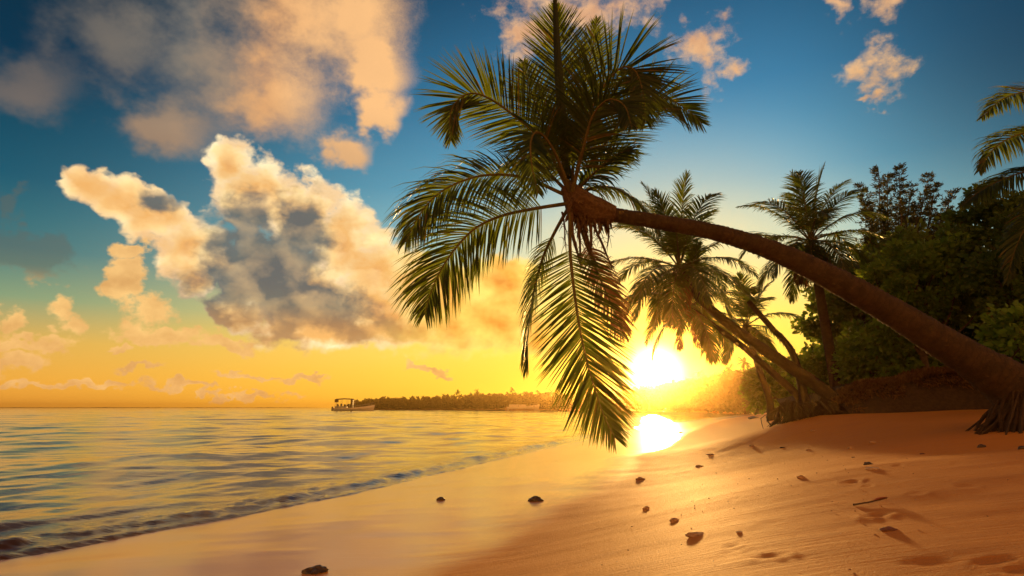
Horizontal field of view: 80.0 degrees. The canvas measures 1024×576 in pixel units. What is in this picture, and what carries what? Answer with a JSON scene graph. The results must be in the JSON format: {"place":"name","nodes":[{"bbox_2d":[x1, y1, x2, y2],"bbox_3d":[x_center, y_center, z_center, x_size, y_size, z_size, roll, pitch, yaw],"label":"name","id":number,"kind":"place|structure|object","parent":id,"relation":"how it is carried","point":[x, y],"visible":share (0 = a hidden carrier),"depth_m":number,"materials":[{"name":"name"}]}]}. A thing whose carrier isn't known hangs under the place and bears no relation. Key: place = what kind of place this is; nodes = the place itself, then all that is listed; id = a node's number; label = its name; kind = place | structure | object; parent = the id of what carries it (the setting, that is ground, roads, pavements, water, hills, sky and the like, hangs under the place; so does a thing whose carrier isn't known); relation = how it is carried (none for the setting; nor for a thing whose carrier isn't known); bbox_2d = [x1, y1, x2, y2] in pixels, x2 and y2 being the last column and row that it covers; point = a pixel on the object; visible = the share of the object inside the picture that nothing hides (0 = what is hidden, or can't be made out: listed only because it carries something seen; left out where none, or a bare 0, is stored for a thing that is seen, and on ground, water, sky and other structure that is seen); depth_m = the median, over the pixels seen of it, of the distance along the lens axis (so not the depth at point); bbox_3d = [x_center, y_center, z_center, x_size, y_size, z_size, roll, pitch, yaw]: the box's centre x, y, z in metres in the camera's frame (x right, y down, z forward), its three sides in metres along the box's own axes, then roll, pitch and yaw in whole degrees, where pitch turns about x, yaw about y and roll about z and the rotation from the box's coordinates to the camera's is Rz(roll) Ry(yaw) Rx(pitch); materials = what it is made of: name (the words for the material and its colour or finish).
{"place":"outdoors","nodes":[
{"label":"outdoors","id":0,"kind":"place"},
{"bbox_2d":[0,408,743,553],"bbox_3d":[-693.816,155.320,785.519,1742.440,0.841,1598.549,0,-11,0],"label":"sea","id":1,"kind":"structure","parent":0,"point":[57,464],"depth_m":22.56,"materials":[{"name":"liquid"}]},
{"bbox_2d":[0,407,301,407],"bbox_3d":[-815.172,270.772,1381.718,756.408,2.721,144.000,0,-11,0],"label":"coast","id":2,"kind":"structure","parent":1,"relation":"on","point":[141,407],"depth_m":1324.61,"materials":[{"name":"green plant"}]},
{"bbox_2d":[331,398,374,410],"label":"boat","id":3,"kind":"object","parent":1,"relation":"on","point":[355,408],"visible":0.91,"depth_m":273.15,"materials":[{"name":"white paint"}]},
{"bbox_2d":[506,403,539,409],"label":"boat","id":4,"kind":"object","parent":1,"relation":"on","point":[521,407],"visible":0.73,"depth_m":293.01,"materials":[{"name":"white paint"}]},
{"bbox_2d":[0,409,1023,575],"bbox_3d":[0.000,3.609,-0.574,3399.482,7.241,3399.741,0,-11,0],"label":"beach","id":5,"kind":"structure","parent":0,"point":[487,518],"depth_m":6.04,"materials":[{"name":"beige sand"}]},
{"bbox_2d":[301,565,328,573],"bbox_3d":[-1.608,2.307,4.989,0.213,0.078,0.169,2,-11,-11],"label":"stone","id":6,"kind":"object","parent":5,"relation":"on","point":[316,569],"visible":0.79,"depth_m":4.96,"materials":[{"name":"brown stone"}]},
{"bbox_2d":[528,496,543,501],"bbox_3d":[0.324,2.954,8.528,0.190,0.095,0.191,4,-12,-18],"label":"stone","id":7,"kind":"object","parent":5,"relation":"on","point":[535,499],"visible":0.73,"depth_m":8.48,"materials":[{"name":"brown stone"}]},
{"bbox_2d":[669,518,678,521],"bbox_3d":[1.319,1.886,4.960,0.078,0.031,0.064,0,-11,2],"label":"stone","id":8,"kind":"object","parent":5,"relation":"on","point":[673,519],"visible":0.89,"depth_m":4.94,"materials":[{"name":"brown stone"}]},
{"bbox_2d":[685,531,703,536],"bbox_3d":[1.248,1.667,4.128,0.141,0.029,0.128,10,-15,-42],"label":"stone","id":9,"kind":"object","parent":5,"relation":"on","point":[692,534],"visible":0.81,"depth_m":4.10,"materials":[{"name":"brown stone"}]},
{"bbox_2d":[381,0,1023,452],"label":"coconut palm","id":10,"kind":"object","parent":5,"relation":"on","point":[557,140],"visible":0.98,"depth_m":9.33,"materials":[{"name":"green plant"}]},
{"bbox_2d":[619,240,798,400],"bbox_3d":[5.269,1.183,17.182,4.951,5.474,3.586,0,-11,0],"label":"coconut palm","id":11,"kind":"object","parent":5,"relation":"on","point":[707,340],"visible":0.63,"depth_m":16.55,"materials":[{"name":"green plant"}]},
{"bbox_2d":[591,170,849,426],"bbox_3d":[5.065,0.171,16.337,4.809,6.968,5.850,10,-15,-41],"label":"coconut palm","id":12,"kind":"object","parent":5,"relation":"on","point":[670,244],"visible":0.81,"depth_m":16.00,"materials":[{"name":"green plant"}]},
{"bbox_2d":[723,363,734,412],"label":"coconut palm","id":13,"kind":"object","parent":5,"relation":"on","point":[729,370],"visible":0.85,"depth_m":148.68,"materials":[{"name":"green plant"}]},
{"bbox_2d":[699,271,801,421],"bbox_3d":[9.011,2.389,24.158,4.141,6.190,4.115,0,-11,0],"label":"coconut palm","id":14,"kind":"object","parent":5,"relation":"on","point":[745,310],"visible":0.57,"depth_m":23.73,"materials":[{"name":"green plant"}]},
{"bbox_2d":[737,357,796,416],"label":"broadleaf tree","id":15,"kind":"object","parent":5,"relation":"on","point":[754,394],"visible":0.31,"depth_m":25.67,"materials":[{"name":"green plant"}]},
{"bbox_2d":[724,353,809,413],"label":"hazy wood","id":16,"kind":"object","parent":5,"relation":"on","point":[737,398],"visible":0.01,"depth_m":128.04,"materials":[{"name":"green plant"}]},
{"bbox_2d":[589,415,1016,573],"bbox_3d":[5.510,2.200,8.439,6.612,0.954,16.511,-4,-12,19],"label":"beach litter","id":17,"kind":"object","parent":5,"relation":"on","point":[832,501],"visible":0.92,"depth_m":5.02,"materials":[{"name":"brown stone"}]},
{"bbox_2d":[790,284,859,356],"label":"broadleaf tree","id":18,"kind":"object","parent":5,"relation":"on","point":[809,328],"visible":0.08,"depth_m":21.12,"materials":[{"name":"green plant"}]},
{"bbox_2d":[853,497,887,505],"bbox_3d":[2.486,1.475,4.216,0.257,0.059,0.041,1,-11,-5],"label":"twig","id":19,"kind":"object","parent":5,"relation":"on","point":[876,499],"visible":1,"depth_m":4.22,"materials":[{"name":"brown wood"}]},
{"bbox_2d":[776,366,991,413],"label":"earth bank","id":20,"kind":"structure","parent":5,"relation":"on","point":[941,397],"depth_m":14.28,"materials":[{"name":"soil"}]},
{"bbox_2d":[735,161,891,386],"bbox_3d":[8.896,0.066,17.950,4.075,7.764,4.514,0,-11,0],"label":"coconut palm","id":21,"kind":"object","parent":20,"relation":"on","point":[803,221],"visible":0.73,"depth_m":17.79,"materials":[{"name":"green plant"}]},
{"bbox_2d":[781,342,853,394],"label":"broadleaf tree","id":22,"kind":"object","parent":20,"relation":"on","point":[816,365],"visible":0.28,"depth_m":18.13,"materials":[{"name":"green plant"}]},
{"bbox_2d":[816,251,885,337],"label":"broadleaf tree","id":23,"kind":"object","parent":20,"relation":"on","point":[841,307],"visible":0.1,"depth_m":19.54,"materials":[{"name":"green plant"}]},
{"bbox_2d":[829,318,944,383],"bbox_3d":[10.162,2.061,16.440,2.824,3.152,2.890,0,-11,0],"label":"broadleaf tree","id":24,"kind":"object","parent":20,"relation":"on","point":[861,356],"visible":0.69,"depth_m":16.04,"materials":[{"name":"green plant"}]},
{"bbox_2d":[852,231,989,367],"bbox_3d":[10.696,1.039,15.661,3.454,4.814,3.045,-4,-12,21],"label":"broadleaf tree","id":25,"kind":"object","parent":20,"relation":"on","point":[920,277],"visible":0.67,"depth_m":15.25,"materials":[{"name":"green plant"}]},
{"bbox_2d":[956,212,1023,340],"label":"broadleaf tree","id":26,"kind":"object","parent":20,"relation":"on","point":[987,279],"visible":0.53,"depth_m":13.80,"materials":[{"name":"green plant"}]},
{"bbox_2d":[879,526,897,531],"bbox_3d":[2.118,1.357,3.429,0.106,0.032,0.079,-1,-11,4],"label":"husk","id":27,"kind":"object","parent":5,"relation":"on","point":[886,529],"visible":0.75,"depth_m":3.41,"materials":[{"name":"brown plant"}]},
{"bbox_2d":[852,217,933,262],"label":"broadleaf tree","id":28,"kind":"object","parent":5,"relation":"on","point":[908,235],"visible":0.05,"depth_m":20.19,"materials":[{"name":"green plant"}]},
{"bbox_2d":[844,162,961,259],"bbox_3d":[14.168,-0.157,21.939,4.232,9.496,3.153,0,-11,0],"label":"broadleaf tree","id":29,"kind":"object","parent":5,"relation":"on","point":[904,212],"visible":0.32,"depth_m":21.84,"materials":[{"name":"green plant"}]},
{"bbox_2d":[938,316,1008,365],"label":"broadleaf tree","id":30,"kind":"object","parent":5,"relation":"on","point":[969,333],"visible":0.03,"depth_m":16.13,"materials":[{"name":"green plant"}]},
{"bbox_2d":[933,180,1023,315],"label":"broadleaf tree","id":31,"kind":"object","parent":5,"relation":"on","point":[990,216],"visible":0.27,"depth_m":15.69,"materials":[{"name":"green plant"}]},
{"bbox_2d":[954,82,1023,285],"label":"coconut palm","id":32,"kind":"object","parent":5,"relation":"on","point":[984,161],"visible":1,"depth_m":11.86,"materials":[{"name":"green plant"}]},
{"bbox_2d":[967,300,1023,363],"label":"broadleaf tree","id":33,"kind":"object","parent":5,"relation":"on","point":[1009,322],"visible":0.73,"depth_m":10.89,"materials":[{"name":"green plant"}]},
{"bbox_2d":[0,0,1023,407],"label":"sky","id":34,"kind":"structure","parent":0,"point":[196,195],"materials":[{"name":"blue"}]},
{"bbox_2d":[374,408,742,413],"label":"shore","id":35,"kind":"structure","parent":0,"point":[554,409],"depth_m":324.94,"materials":[{"name":"beige sand"}]},
{"bbox_2d":[346,369,748,413],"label":"wood","id":36,"kind":"object","parent":35,"relation":"on","point":[709,394],"visible":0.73,"depth_m":245.75,"materials":[{"name":"green plant"}]},
{"bbox_2d":[668,378,677,410],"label":"coconut palm","id":37,"kind":"object","parent":35,"relation":"on","point":[673,383],"visible":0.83,"depth_m":212.50,"materials":[{"name":"green plant"}]},
{"bbox_2d":[695,370,703,410],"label":"coconut palm","id":38,"kind":"object","parent":35,"relation":"on","point":[699,374],"visible":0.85,"depth_m":188.00,"materials":[{"name":"green plant"}]},
{"bbox_2d":[736,356,750,413],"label":"coconut palm","id":39,"kind":"object","parent":35,"relation":"on","point":[744,362],"visible":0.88,"depth_m":128.97,"materials":[{"name":"green plant"}]},
{"bbox_2d":[746,300,809,402],"bbox_3d":[7.079,1.732,16.210,1.394,2.941,0.440,-6,-12,27],"label":"palm tree trunk","id":40,"kind":"object","parent":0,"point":[802,391],"visible":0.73,"depth_m":16.20,"materials":[{"name":"plant"}]}
]}

